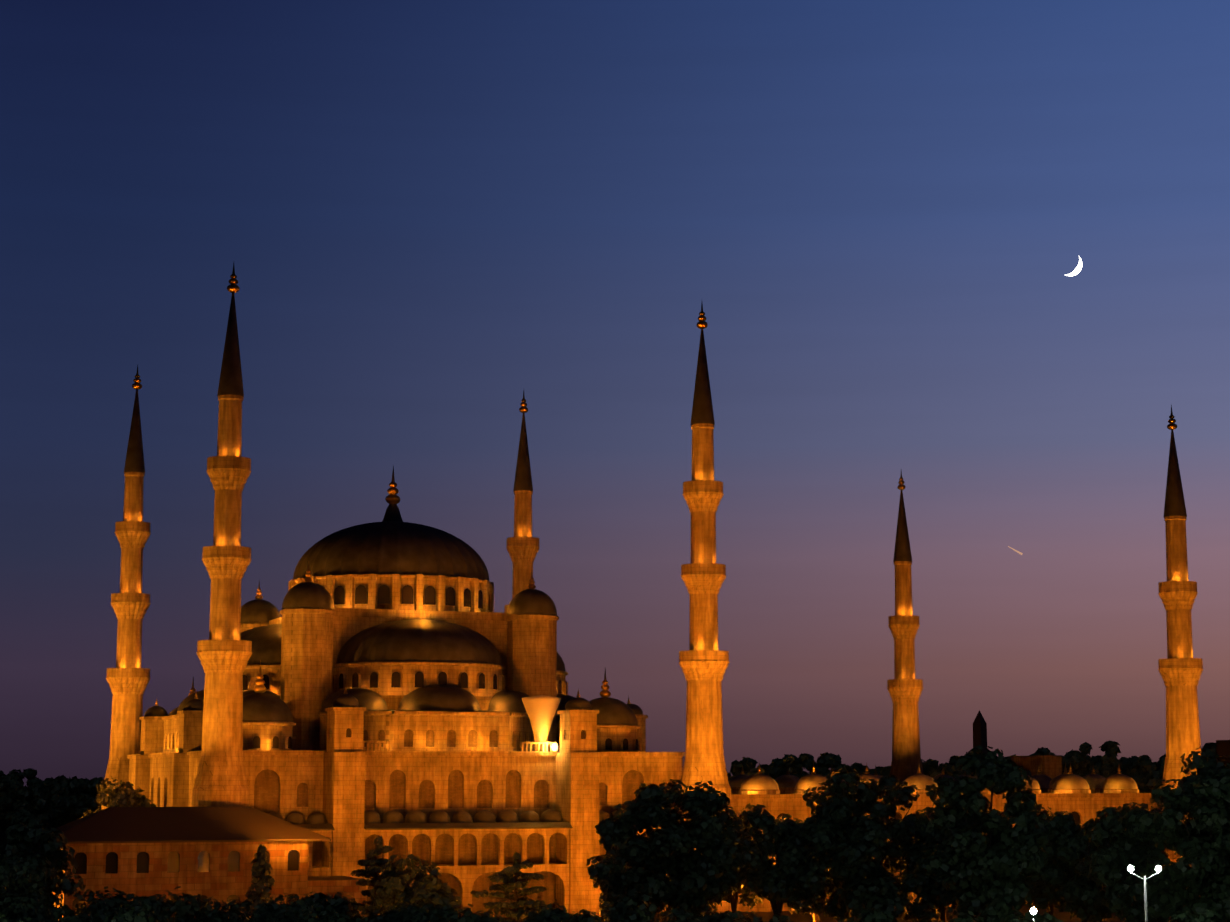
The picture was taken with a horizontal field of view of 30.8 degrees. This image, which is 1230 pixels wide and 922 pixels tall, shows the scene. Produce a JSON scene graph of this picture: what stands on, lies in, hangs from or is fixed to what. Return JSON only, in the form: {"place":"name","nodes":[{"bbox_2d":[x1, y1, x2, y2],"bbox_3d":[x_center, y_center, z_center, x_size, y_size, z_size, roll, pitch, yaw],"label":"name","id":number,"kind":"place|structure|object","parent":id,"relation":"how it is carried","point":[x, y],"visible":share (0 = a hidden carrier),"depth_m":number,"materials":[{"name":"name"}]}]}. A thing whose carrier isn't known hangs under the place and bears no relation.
{"place":"outdoors","nodes":[
{"label":"outdoors","id":0,"kind":"place"},
{"bbox_2d":[4,838,1213,921],"bbox_3d":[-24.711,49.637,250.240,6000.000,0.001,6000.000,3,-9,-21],"label":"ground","id":1,"kind":"structure","parent":0,"point":[1064,916],"depth_m":228.09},
{"bbox_2d":[101,365,150,809],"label":"minaret","id":2,"kind":"object","parent":1,"relation":"on","point":[128,678],"visible":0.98,"depth_m":272.16,"materials":[{"name":"stone"}]},
{"bbox_2d":[53,806,365,921],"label":"low building","id":3,"kind":"structure","parent":1,"relation":"on","point":[205,852],"depth_m":203.17,"materials":[{"name":"stone"}]},
{"bbox_2d":[192,263,251,806],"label":"minaret","id":4,"kind":"object","parent":1,"relation":"on","point":[224,652],"visible":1,"depth_m":216.33,"materials":[{"name":"stone"}]},
{"bbox_2d":[127,466,684,919],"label":"mosque","id":5,"kind":"structure","parent":1,"relation":"on","point":[405,686],"depth_m":232.03,"materials":[{"name":"stone"}]},
{"bbox_2d":[504,391,539,612],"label":"minaret","id":6,"kind":"object","parent":1,"relation":"on","point":[522,547],"visible":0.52,"depth_m":292.46,"materials":[{"name":"stone"}]},
{"bbox_2d":[0,740,1216,867],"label":"distant trees","id":7,"kind":"object","parent":1,"relation":"on","point":[58,801],"visible":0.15,"depth_m":341.24,"materials":[{"name":"green plant"}]},
{"bbox_2d":[0,745,1229,921],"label":"park trees","id":8,"kind":"object","parent":1,"relation":"on","point":[832,845],"visible":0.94,"depth_m":158.53,"materials":[{"name":"green plant"}]},
{"bbox_2d":[0,710,1229,839],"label":"distant obelisk and roofs","id":9,"kind":"object","parent":1,"relation":"on","point":[980,735],"visible":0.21,"depth_m":511.36,"materials":[{"name":"grey"}]},
{"bbox_2d":[679,303,731,913],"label":"minaret","id":10,"kind":"object","parent":1,"relation":"on","point":[703,662],"visible":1,"depth_m":234.31,"materials":[{"name":"stone"}]},
{"bbox_2d":[887,471,923,789],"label":"minaret","id":11,"kind":"object","parent":1,"relation":"on","point":[905,687],"visible":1,"depth_m":309.50,"materials":[{"name":"stone"}]},
{"bbox_2d":[1030,907,1036,921],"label":"street lamp","id":12,"kind":"object","parent":1,"relation":"on","point":[1033,910],"visible":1,"depth_m":113.98,"materials":[{"name":"white glass"}]},
{"bbox_2d":[1127,865,1161,921],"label":"double street lamp","id":13,"kind":"object","parent":1,"relation":"on","point":[1130,868],"visible":1,"depth_m":120.90,"materials":[{"name":"silver metal"}]},
{"bbox_2d":[1158,405,1204,896],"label":"minaret","id":14,"kind":"object","parent":1,"relation":"on","point":[1180,669],"visible":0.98,"depth_m":255.20,"materials":[{"name":"stone"}]},
{"bbox_2d":[0,0,1229,785],"label":"sky","id":15,"kind":"structure","parent":0,"point":[429,215],"materials":[{"name":"blue"}]},
{"bbox_2d":[1066,257,1081,275],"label":"crescent moon","id":16,"kind":"object","parent":15,"relation":"in","point":[1077,270],"visible":1,"depth_m":5965.05,"materials":[{"name":"white"}]},
{"bbox_2d":[729,755,1161,911],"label":"blue mosque courtyard","id":17,"kind":"structure","parent":0,"point":[1084,799],"depth_m":251.69,"materials":[{"name":"stone"}]}
]}

